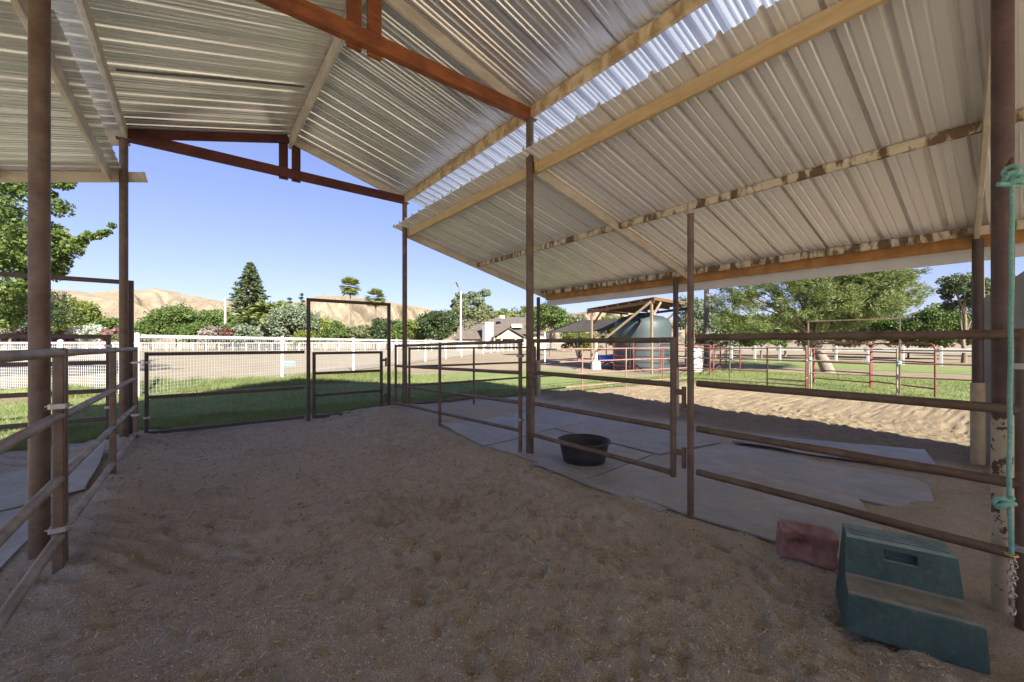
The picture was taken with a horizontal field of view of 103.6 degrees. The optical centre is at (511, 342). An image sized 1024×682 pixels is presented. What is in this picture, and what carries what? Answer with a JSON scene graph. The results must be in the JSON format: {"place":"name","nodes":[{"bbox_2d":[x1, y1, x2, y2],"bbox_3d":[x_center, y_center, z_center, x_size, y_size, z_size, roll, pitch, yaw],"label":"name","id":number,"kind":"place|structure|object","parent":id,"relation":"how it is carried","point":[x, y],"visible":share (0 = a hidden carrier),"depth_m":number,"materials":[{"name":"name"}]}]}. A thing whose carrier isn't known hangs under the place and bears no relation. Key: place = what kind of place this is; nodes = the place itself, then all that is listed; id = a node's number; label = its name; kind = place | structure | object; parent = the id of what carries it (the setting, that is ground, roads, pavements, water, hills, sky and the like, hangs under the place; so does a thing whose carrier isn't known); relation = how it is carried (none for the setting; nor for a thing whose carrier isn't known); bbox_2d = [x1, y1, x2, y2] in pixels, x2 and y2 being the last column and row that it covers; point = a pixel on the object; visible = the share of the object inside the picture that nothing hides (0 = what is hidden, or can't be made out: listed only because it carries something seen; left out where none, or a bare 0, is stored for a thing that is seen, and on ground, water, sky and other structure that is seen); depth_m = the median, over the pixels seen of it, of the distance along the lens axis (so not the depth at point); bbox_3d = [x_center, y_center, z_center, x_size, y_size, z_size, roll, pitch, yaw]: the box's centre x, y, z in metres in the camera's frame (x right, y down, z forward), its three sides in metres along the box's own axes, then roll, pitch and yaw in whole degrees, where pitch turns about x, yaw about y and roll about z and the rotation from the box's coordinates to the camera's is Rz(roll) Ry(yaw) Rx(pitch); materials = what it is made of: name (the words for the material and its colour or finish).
{"place":"outdoors","nodes":[
{"label":"outdoors","id":0,"kind":"place"},
{"bbox_2d":[0,288,968,344],"bbox_3d":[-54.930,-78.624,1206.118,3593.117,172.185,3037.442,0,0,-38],"label":"hills","id":1,"kind":"structure","parent":0,"point":[146,300],"depth_m":853.13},
{"bbox_2d":[0,360,971,451],"bbox_3d":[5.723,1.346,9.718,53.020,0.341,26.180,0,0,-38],"label":"lawn","id":2,"kind":"structure","parent":0,"point":[551,381],"depth_m":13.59,"materials":[{"name":"plant"}]},
{"bbox_2d":[660,344,710,375],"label":"corral fence","id":3,"kind":"object","parent":2,"relation":"on","point":[709,365],"visible":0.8,"depth_m":18.18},
{"bbox_2d":[726,345,740,372],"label":"corral fence","id":4,"kind":"object","parent":2,"relation":"on","point":[739,356],"visible":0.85,"depth_m":20.23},
{"bbox_2d":[812,343,870,387],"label":"corral fence","id":5,"kind":"object","parent":2,"relation":"on","point":[813,364],"visible":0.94,"depth_m":13.93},
{"bbox_2d":[869,343,936,397],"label":"corral fence","id":6,"kind":"object","parent":2,"relation":"on","point":[935,371],"visible":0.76,"depth_m":11.51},
{"bbox_2d":[0,344,1023,681],"bbox_3d":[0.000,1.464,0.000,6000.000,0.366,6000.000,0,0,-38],"label":"ground","id":7,"kind":"structure","parent":0,"point":[966,510],"depth_m":2.78,"materials":[{"name":"sand"}]},
{"bbox_2d":[0,330,27,348],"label":"shrub","id":8,"kind":"object","parent":7,"relation":"on","point":[17,339],"visible":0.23,"depth_m":78.56,"materials":[{"name":"pink plant"}]},
{"bbox_2d":[0,499,51,569],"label":"rubber mat","id":9,"kind":"object","parent":7,"relation":"on","point":[14,544],"visible":0.38,"depth_m":2.90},
{"bbox_2d":[0,348,72,633],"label":"pipe fence","id":10,"kind":"object","parent":7,"relation":"on","point":[55,546],"visible":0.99,"depth_m":2.31,"materials":[{"name":"metal"}]},
{"bbox_2d":[0,290,85,348],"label":"broad tree","id":11,"kind":"object","parent":7,"relation":"on","point":[56,313],"visible":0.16,"depth_m":72.96,"materials":[{"name":"green plant"}]},
{"bbox_2d":[0,441,107,510],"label":"rubber mat","id":12,"kind":"object","parent":7,"relation":"on","point":[13,489],"visible":0.53,"depth_m":4.05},
{"bbox_2d":[0,334,111,439],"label":"pipe fence","id":13,"kind":"object","parent":7,"relation":"on","point":[70,392],"visible":0.76,"depth_m":5.57,"materials":[{"name":"metal"}]},
{"bbox_2d":[0,183,116,332],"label":"leafy tree","id":14,"kind":"object","parent":7,"relation":"on","point":[13,258],"visible":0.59,"depth_m":14.31,"materials":[{"name":"green plant"}]},
{"bbox_2d":[0,339,118,393],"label":"arena fence","id":15,"kind":"object","parent":7,"relation":"on","point":[60,343],"visible":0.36,"depth_m":11.51,"materials":[{"name":"white paint"}]},
{"bbox_2d":[0,271,133,434],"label":"gateway","id":16,"kind":"object","parent":7,"relation":"on","point":[130,321],"visible":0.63,"depth_m":5.94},
{"bbox_2d":[51,296,110,348],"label":"round tree","id":17,"kind":"object","parent":7,"relation":"on","point":[87,309],"visible":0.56,"depth_m":84.42,"materials":[{"name":"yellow plant"}]},
{"bbox_2d":[64,324,105,348],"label":"shrub","id":18,"kind":"object","parent":7,"relation":"on","point":[92,329],"visible":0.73,"depth_m":79.35,"materials":[{"name":"white plant"}]},
{"bbox_2d":[80,317,118,329],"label":"round tree","id":19,"kind":"object","parent":7,"relation":"on","point":[109,323],"visible":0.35,"depth_m":84.79,"materials":[{"name":"green plant"}]},
{"bbox_2d":[66,347,140,560],"bbox_3d":[-4.141,0.749,4.180,0.120,1.429,4.142,0,0,-38],"label":"pipe fence","id":20,"kind":"object","parent":7,"relation":"on","point":[82,456],"visible":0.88,"depth_m":3.92,"materials":[{"name":"metal"}]},
{"bbox_2d":[97,326,118,346],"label":"shrub","id":21,"kind":"object","parent":7,"relation":"on","point":[115,330],"visible":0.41,"depth_m":80.06,"materials":[{"name":"pink plant"}]},
{"bbox_2d":[111,330,151,345],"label":"shrub","id":22,"kind":"object","parent":7,"relation":"on","point":[143,341],"visible":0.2,"depth_m":80.22,"materials":[{"name":"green plant"}]},
{"bbox_2d":[134,316,164,349],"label":"shrub","id":23,"kind":"object","parent":7,"relation":"on","point":[136,328],"visible":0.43,"depth_m":80.78,"materials":[{"name":"green plant"}]},
{"bbox_2d":[136,302,210,349],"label":"round tree","id":24,"kind":"object","parent":7,"relation":"on","point":[169,321],"visible":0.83,"depth_m":81.14,"materials":[{"name":"green plant"}]},
{"bbox_2d":[176,320,207,348],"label":"shrub","id":25,"kind":"object","parent":7,"relation":"on","point":[191,329],"visible":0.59,"depth_m":80.59,"materials":[{"name":"green plant"}]},
{"bbox_2d":[196,325,221,347],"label":"shrub","id":26,"kind":"object","parent":7,"relation":"on","point":[209,330],"visible":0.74,"depth_m":79.95,"materials":[{"name":"pink plant"}]},
{"bbox_2d":[201,309,242,349],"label":"round tree","id":27,"kind":"object","parent":7,"relation":"on","point":[215,318],"visible":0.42,"depth_m":90.30,"materials":[{"name":"green plant"}]},
{"bbox_2d":[143,351,304,433],"bbox_3d":[-4.781,0.809,6.876,2.238,1.339,0.120,0,0,-38],"label":"pipe fence","id":28,"kind":"object","parent":7,"relation":"on","point":[147,397],"visible":0.93,"depth_m":6.63,"materials":[{"name":"metal"}]},
{"bbox_2d":[216,327,235,349],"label":"shrub","id":29,"kind":"object","parent":7,"relation":"on","point":[227,331],"visible":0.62,"depth_m":80.03,"materials":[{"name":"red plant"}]},
{"bbox_2d":[222,317,252,349],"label":"round tree","id":30,"kind":"object","parent":7,"relation":"on","point":[232,323],"visible":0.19,"depth_m":82.93,"materials":[{"name":"green plant"}]},
{"bbox_2d":[0,350,496,392],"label":"riding arena","id":31,"kind":"object","parent":7,"relation":"on","point":[203,362],"visible":0.43,"depth_m":27.41},
{"bbox_2d":[229,323,268,349],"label":"shrub","id":32,"kind":"object","parent":7,"relation":"on","point":[243,330],"visible":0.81,"depth_m":79.17,"materials":[{"name":"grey plant"}]},
{"bbox_2d":[220,261,280,348],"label":"conifer","id":33,"kind":"object","parent":7,"relation":"on","point":[250,280],"visible":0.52,"depth_m":102.77,"materials":[{"name":"green plant"}]},
{"bbox_2d":[237,303,290,349],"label":"date palm","id":34,"kind":"object","parent":7,"relation":"on","point":[257,309],"visible":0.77,"depth_m":82.56,"materials":[{"name":"green plant"}]},
{"bbox_2d":[257,300,289,348],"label":"round tree","id":35,"kind":"object","parent":7,"relation":"on","point":[280,303],"visible":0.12,"depth_m":97.80,"materials":[{"name":"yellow plant"}]},
{"bbox_2d":[0,342,564,350],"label":"arena fence","id":36,"kind":"object","parent":7,"relation":"on","point":[263,346],"visible":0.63,"depth_m":78.98,"materials":[{"name":"white paint"}]},
{"bbox_2d":[260,303,322,349],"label":"olive tree","id":37,"kind":"object","parent":7,"relation":"on","point":[280,319],"visible":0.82,"depth_m":80.51,"materials":[{"name":"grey plant"}]},
{"bbox_2d":[290,330,321,346],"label":"shrub","id":38,"kind":"object","parent":7,"relation":"on","point":[301,334],"visible":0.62,"depth_m":79.50,"materials":[{"name":"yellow plant"}]},
{"bbox_2d":[310,315,333,348],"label":"round tree","id":39,"kind":"object","parent":7,"relation":"on","point":[321,323],"visible":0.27,"depth_m":84.52,"materials":[{"name":"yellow plant"}]},
{"bbox_2d":[134,332,512,396],"bbox_3d":[-4.965,0.622,45.152,0.279,1.823,69.555,0,0,8],"label":"arena fence","id":40,"kind":"object","parent":7,"relation":"on","point":[137,336],"visible":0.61,"depth_m":15.12,"materials":[{"name":"white paint"}]},
{"bbox_2d":[322,320,349,349],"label":"round tree","id":41,"kind":"object","parent":7,"relation":"on","point":[335,329],"visible":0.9,"depth_m":82.85,"materials":[{"name":"green plant"}]},
{"bbox_2d":[306,298,390,420],"bbox_3d":[-3.235,0.373,8.095,1.620,2.446,0.060,0,0,-38],"label":"gateway","id":42,"kind":"object","parent":7,"relation":"on","point":[308,300],"visible":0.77,"depth_m":7.87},
{"bbox_2d":[312,351,386,418],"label":"pipe gate","id":43,"kind":"structure","parent":42,"relation":"attached to","point":[315,395],"depth_m":7.97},
{"bbox_2d":[338,276,361,348],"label":"fan palm","id":44,"kind":"object","parent":7,"relation":"on","point":[350,291],"visible":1,"depth_m":95.42,"materials":[{"name":"green plant"}]},
{"bbox_2d":[347,324,372,349],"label":"round tree","id":45,"kind":"object","parent":7,"relation":"on","point":[362,331],"visible":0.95,"depth_m":84.59,"materials":[{"name":"green plant"}]},
{"bbox_2d":[365,287,385,349],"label":"fan palm","id":46,"kind":"object","parent":7,"relation":"on","point":[378,292],"visible":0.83,"depth_m":89.49,"materials":[{"name":"green plant"}]},
{"bbox_2d":[368,317,398,349],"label":"round tree","id":47,"kind":"object","parent":7,"relation":"on","point":[378,328],"visible":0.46,"depth_m":83.82,"materials":[{"name":"green plant"}]},
{"bbox_2d":[391,320,411,349],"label":"round tree","id":48,"kind":"object","parent":7,"relation":"on","point":[396,330],"visible":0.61,"depth_m":80.77,"materials":[{"name":"green plant"}]},
{"bbox_2d":[392,319,424,349],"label":"round tree","id":49,"kind":"object","parent":7,"relation":"on","point":[412,326],"visible":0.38,"depth_m":86.11,"materials":[{"name":"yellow plant"}]},
{"bbox_2d":[414,310,458,349],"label":"oak tree","id":50,"kind":"object","parent":7,"relation":"on","point":[436,325],"visible":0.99,"depth_m":79.75,"materials":[{"name":"green plant"}]},
{"bbox_2d":[455,281,461,352],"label":"light pole","id":51,"kind":"object","parent":7,"relation":"on","point":[457,284],"visible":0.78,"depth_m":61.87,"materials":[{"name":"metal"}]},
{"bbox_2d":[395,339,523,452],"bbox_3d":[-1.181,0.737,6.943,0.120,1.574,4.244,0,0,-38],"label":"pipe fence","id":52,"kind":"object","parent":7,"relation":"on","point":[439,391],"visible":0.94,"depth_m":6.24,"materials":[{"name":"metal"}]},
{"bbox_2d":[444,301,497,333],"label":"grey tree","id":53,"kind":"object","parent":7,"relation":"on","point":[479,313],"visible":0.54,"depth_m":97.81,"materials":[{"name":"green plant"}]},
{"bbox_2d":[408,346,535,403],"bbox_3d":[-0.805,0.820,9.972,3.729,1.460,0.050,0,0,-38],"label":"pipe fence","id":54,"kind":"object","parent":7,"relation":"on","point":[421,384],"visible":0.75,"depth_m":9.66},
{"bbox_2d":[450,288,493,311],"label":"eucalyptus","id":55,"kind":"object","parent":7,"relation":"on","point":[474,298],"visible":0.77,"depth_m":109.76,"materials":[{"name":"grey plant"}]},
{"bbox_2d":[0,405,963,681],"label":"wood shavings","id":56,"kind":"object","parent":7,"relation":"on","point":[422,575],"visible":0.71,"depth_m":2.50,"materials":[{"name":"wood"}]},
{"bbox_2d":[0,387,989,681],"bbox_3d":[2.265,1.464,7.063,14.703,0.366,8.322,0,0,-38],"label":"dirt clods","id":57,"kind":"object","parent":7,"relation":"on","point":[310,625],"visible":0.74,"depth_m":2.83,"materials":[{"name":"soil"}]},
{"bbox_2d":[440,415,556,445],"bbox_3d":[-0.241,1.439,6.907,1.728,0.098,1.701,0,0,-38],"label":"rubber mat","id":58,"kind":"object","parent":7,"relation":"on","point":[484,435],"visible":0.82,"depth_m":6.74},
{"bbox_2d":[455,315,545,349],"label":"ranch house","id":59,"kind":"structure","parent":7,"relation":"on","point":[507,328],"depth_m":94.00,"materials":[{"name":"beige paint"}]},
{"bbox_2d":[490,306,520,335],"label":"round tree","id":60,"kind":"object","parent":7,"relation":"on","point":[505,312],"visible":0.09,"depth_m":118.55,"materials":[{"name":"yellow plant"}]},
{"bbox_2d":[0,0,1023,614],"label":"horse shelter","id":61,"kind":"object","parent":7,"relation":"on","point":[556,152],"visible":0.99,"depth_m":4.59,"materials":[{"name":"brown metal"}]},
{"bbox_2d":[991,164,1023,615],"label":"lead rope","id":62,"kind":"object","parent":61,"relation":"hanging from","point":[1007,502],"visible":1,"depth_m":2.03,"materials":[{"name":"fabric"}]},
{"bbox_2d":[525,301,571,355],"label":"loose tree","id":63,"kind":"object","parent":7,"relation":"on","point":[553,317],"visible":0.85,"depth_m":44.99,"materials":[{"name":"green plant"}]},
{"bbox_2d":[503,409,606,427],"bbox_3d":[0.995,1.470,8.136,1.765,0.048,1.559,0,0,-38],"label":"rubber mat","id":64,"kind":"object","parent":7,"relation":"on","point":[556,418],"visible":0.56,"depth_m":7.89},
{"bbox_2d":[487,429,651,478],"bbox_3d":[0.725,1.462,5.593,1.578,0.063,2.082,0,0,-38],"label":"rubber mat","id":65,"kind":"object","parent":7,"relation":"on","point":[547,452],"visible":0.54,"depth_m":5.25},
{"bbox_2d":[557,433,610,465],"bbox_3d":[0.889,1.319,4.979,0.658,0.259,0.658,0,0,-38],"label":"feed tub","id":66,"kind":"object","parent":65,"relation":"on","point":[574,456],"visible":0.85,"depth_m":4.81,"materials":[{"name":"black rubber"}]},
{"bbox_2d":[560,332,602,360],"bbox_3d":[5.597,0.182,33.027,3.086,2.851,3.349,0,0,-38],"label":"vine shrub","id":67,"kind":"object","parent":7,"relation":"on","point":[569,335],"visible":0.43,"depth_m":32.78,"materials":[{"name":"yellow plant"}]},
{"bbox_2d":[544,318,619,364],"bbox_3d":[5.359,-0.127,27.786,3.564,3.314,5.701,0,0,-38],"label":"shade sail","id":68,"kind":"object","parent":7,"relation":"on","point":[577,326],"visible":0.88,"depth_m":28.64,"materials":[{"name":"fabric"}]},
{"bbox_2d":[540,347,627,390],"bbox_3d":[2.332,0.854,12.498,3.897,1.408,0.120,0,0,-37],"label":"pipe fence","id":69,"kind":"object","parent":7,"relation":"on","point":[625,360],"visible":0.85,"depth_m":12.48,"materials":[{"name":"metal"}]},
{"bbox_2d":[591,343,600,369],"bbox_3d":[4.712,0.755,22.600,0.560,1.550,0.560,0,0,-38],"label":"white post","id":70,"kind":"object","parent":7,"relation":"on","point":[595,365],"visible":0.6,"depth_m":22.41,"materials":[{"name":"paint"}]},
{"bbox_2d":[532,462,667,511],"bbox_3d":[0.812,1.452,4.189,0.120,0.055,1.671,0,0,-39],"label":"rubber mat","id":71,"kind":"object","parent":7,"relation":"on","point":[616,492],"visible":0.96,"depth_m":4.11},
{"bbox_2d":[597,354,612,368],"bbox_3d":[5.467,1.057,23.100,1.462,0.855,0.600,0,0,0],"label":"blue cart","id":72,"kind":"object","parent":7,"relation":"on","point":[599,357],"visible":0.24,"depth_m":22.80,"materials":[{"name":"plastic"}]},
{"bbox_2d":[597,315,623,345],"bbox_3d":[8.950,-0.387,33.971,3.003,3.978,2.986,0,0,-38],"label":"vine shrub","id":73,"kind":"object","parent":7,"relation":"on","point":[609,331],"visible":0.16,"depth_m":33.85,"materials":[{"name":"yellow plant"}]},
{"bbox_2d":[597,343,633,369],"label":"corral fence","id":74,"kind":"object","parent":7,"relation":"on","point":[613,355],"visible":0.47,"depth_m":21.86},
{"bbox_2d":[587,296,686,373],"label":"shade roof","id":75,"kind":"structure","parent":7,"relation":"on","point":[651,304],"depth_m":21.83,"materials":[{"name":"brown wood"}]},
{"bbox_2d":[555,419,721,454],"bbox_3d":[1.946,1.448,6.442,1.470,0.058,2.220,0,0,-38],"label":"rubber mat","id":76,"kind":"object","parent":7,"relation":"on","point":[647,439],"visible":0.81,"depth_m":6.33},
{"bbox_2d":[614,313,671,371],"bbox_3d":[7.187,-0.080,22.200,2.997,3.120,2.997,0,0,-10],"label":"water tank","id":77,"kind":"object","parent":7,"relation":"on","point":[637,325],"visible":0.65,"depth_m":20.92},
{"bbox_2d":[634,343,659,372],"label":"corral fence","id":78,"kind":"object","parent":7,"relation":"on","point":[646,356],"visible":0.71,"depth_m":20.14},
{"bbox_2d":[627,347,686,380],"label":"pipe fence","id":79,"kind":"object","parent":7,"relation":"on","point":[662,368],"visible":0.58,"depth_m":14.48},
{"bbox_2d":[687,213,693,518],"bbox_3d":[1.535,0.260,3.464,0.058,2.740,0.058,0,0,-38],"label":"gate post","id":80,"kind":"object","parent":7,"relation":"on","point":[690,365],"visible":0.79,"depth_m":3.44,"materials":[{"name":"brown metal"}]},
{"bbox_2d":[526,337,685,477],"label":"pipe gate","id":81,"kind":"structure","parent":80,"relation":"attached to","point":[671,428],"depth_m":3.97,"materials":[{"name":"metal"}]},
{"bbox_2d":[686,348,702,371],"bbox_3d":[9.503,0.840,21.000,0.820,1.280,0.820,0,0,-38],"label":"plastic drum","id":82,"kind":"object","parent":7,"relation":"on","point":[699,355],"visible":0.48,"depth_m":20.64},
{"bbox_2d":[671,293,721,343],"bbox_3d":[15.127,-1.248,33.066,3.502,5.882,3.818,0,0,1],"label":"loose tree","id":83,"kind":"object","parent":7,"relation":"on","point":[698,310],"visible":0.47,"depth_m":32.15,"materials":[{"name":"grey plant"}]},
{"bbox_2d":[704,289,708,367],"bbox_3d":[11.593,-2.118,24.000,0.320,7.397,0.320,0,0,-38],"label":"utility pole","id":84,"kind":"object","parent":7,"relation":"on","point":[706,322],"visible":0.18,"depth_m":23.88,"materials":[{"name":"brown wood"}]},
{"bbox_2d":[684,321,743,359],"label":"round tree","id":85,"kind":"object","parent":7,"relation":"on","point":[712,342],"visible":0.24,"depth_m":35.44,"materials":[{"name":"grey plant"}]},
{"bbox_2d":[694,347,767,384],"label":"pipe fence","id":86,"kind":"object","parent":7,"relation":"on","point":[729,369],"visible":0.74,"depth_m":14.27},
{"bbox_2d":[588,454,881,559],"bbox_3d":[2.176,1.463,3.840,1.455,0.054,2.535,0,0,-42],"label":"rubber mat","id":87,"kind":"object","parent":7,"relation":"on","point":[744,510],"visible":0.69,"depth_m":3.78,"materials":[{"name":"rubber"}]},
{"bbox_2d":[733,317,792,358],"bbox_3d":[22.931,-0.400,38.097,6.230,4.163,5.313,0,0,-13],"label":"round tree","id":88,"kind":"object","parent":7,"relation":"on","point":[748,343],"visible":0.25,"depth_m":37.45,"materials":[{"name":"green plant"}]},
{"bbox_2d":[767,347,807,387],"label":"pipe fence","id":89,"kind":"object","parent":7,"relation":"on","point":[805,377],"visible":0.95,"depth_m":12.80,"materials":[{"name":"metal"}]},
{"bbox_2d":[661,443,934,506],"bbox_3d":[3.212,1.458,4.651,1.300,0.035,2.481,0,0,-38],"label":"rubber mat","id":90,"kind":"object","parent":7,"relation":"on","point":[870,487],"visible":0.88,"depth_m":4.42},
{"bbox_2d":[776,519,839,570],"bbox_3d":[1.987,1.348,2.720,0.335,0.238,0.194,3,3,28],"label":"salt block","id":91,"kind":"object","parent":7,"relation":"on","point":[814,545],"depth_m":2.67,"materials":[{"name":"stone"}]},
{"bbox_2d":[706,267,936,372],"bbox_3d":[16.555,-2.131,21.479,15.068,7.914,7.489,0,0,-1],"label":"feathery tree","id":92,"kind":"object","parent":7,"relation":"on","point":[874,295],"visible":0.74,"depth_m":19.30,"materials":[{"name":"green plant"}]},
{"bbox_2d":[732,434,935,464],"bbox_3d":[4.394,1.432,5.614,2.101,0.068,1.270,0,0,42],"label":"rubber mat","id":93,"kind":"object","parent":7,"relation":"on","point":[918,455],"visible":0.57,"depth_m":5.42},
{"bbox_2d":[794,317,876,351],"bbox_3d":[29.604,-0.465,36.888,5.665,4.309,5.942,0,0,-38],"label":"round tree","id":94,"kind":"object","parent":7,"relation":"on","point":[803,343],"visible":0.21,"depth_m":35.99,"materials":[{"name":"green plant"}]},
{"bbox_2d":[711,345,971,365],"bbox_3d":[23.530,0.860,30.666,0.199,1.340,16.271,0,0,-45],"label":"ranch fence","id":95,"kind":"object","parent":7,"relation":"on","point":[866,351],"visible":0.54,"depth_m":28.76,"materials":[{"name":"white paint"}]},
{"bbox_2d":[810,348,897,394],"bbox_3d":[10.048,0.852,11.925,0.046,1.404,2.006,0,0,-42],"label":"pipe fence","id":96,"kind":"object","parent":7,"relation":"on","point":[896,376],"visible":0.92,"depth_m":11.88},
{"bbox_2d":[807,318,900,395],"bbox_3d":[9.909,0.444,11.764,2.081,2.267,0.040,0,0,44],"label":"gateway","id":97,"kind":"object","parent":7,"relation":"on","point":[850,320],"visible":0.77,"depth_m":11.81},
{"bbox_2d":[696,328,1023,630],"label":"pipe fence","id":98,"kind":"object","parent":7,"relation":"on","point":[998,480],"visible":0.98,"depth_m":2.40,"materials":[{"name":"metal"}]},
{"bbox_2d":[830,312,906,346],"bbox_3d":[37.028,-0.917,42.134,8.363,5.214,7.807,0,0,-38],"label":"round tree","id":99,"kind":"object","parent":7,"relation":"on","point":[874,325],"visible":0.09,"depth_m":39.61,"materials":[{"name":"green plant"}]},
{"bbox_2d":[835,523,990,674],"bbox_3d":[2.050,1.278,2.116,0.514,0.442,0.385,0,0,33],"label":"mounting step","id":100,"kind":"object","parent":7,"relation":"on","point":[903,591],"visible":1,"depth_m":2.04,"materials":[{"name":"plastic"}]},
{"bbox_2d":[872,317,956,358],"bbox_3d":[37.579,-0.395,37.959,6.386,4.162,6.151,0,0,-38],"label":"round tree","id":101,"kind":"object","parent":7,"relation":"on","point":[894,324],"visible":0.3,"depth_m":37.42,"materials":[{"name":"green plant"}]},
{"bbox_2d":[896,302,971,347],"bbox_3d":[38.374,-1.023,35.890,6.489,5.424,6.297,0,0,-38],"label":"round tree","id":102,"kind":"object","parent":7,"relation":"on","point":[931,316],"visible":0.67,"depth_m":35.26,"materials":[{"name":"green plant"}]},
{"bbox_2d":[899,349,971,393],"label":"pipe fence","id":103,"kind":"object","parent":7,"relation":"on","point":[934,364],"visible":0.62,"depth_m":10.49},
{"bbox_2d":[934,272,990,362],"bbox_3d":[33.720,-1.833,29.951,2.925,7.038,3.334,0,0,12],"label":"broadleaf tree","id":104,"kind":"object","parent":7,"relation":"on","point":[957,285],"visible":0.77,"depth_m":30.00,"materials":[{"name":"green plant"}]},
{"bbox_2d":[984,271,1023,458],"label":"sheet wall","id":105,"kind":"structure","parent":7,"relation":"on","point":[1019,301],"depth_m":4.95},
{"bbox_2d":[0,137,1023,319],"label":"sky","id":106,"kind":"structure","parent":0,"point":[195,224],"materials":[{"name":"blue"}]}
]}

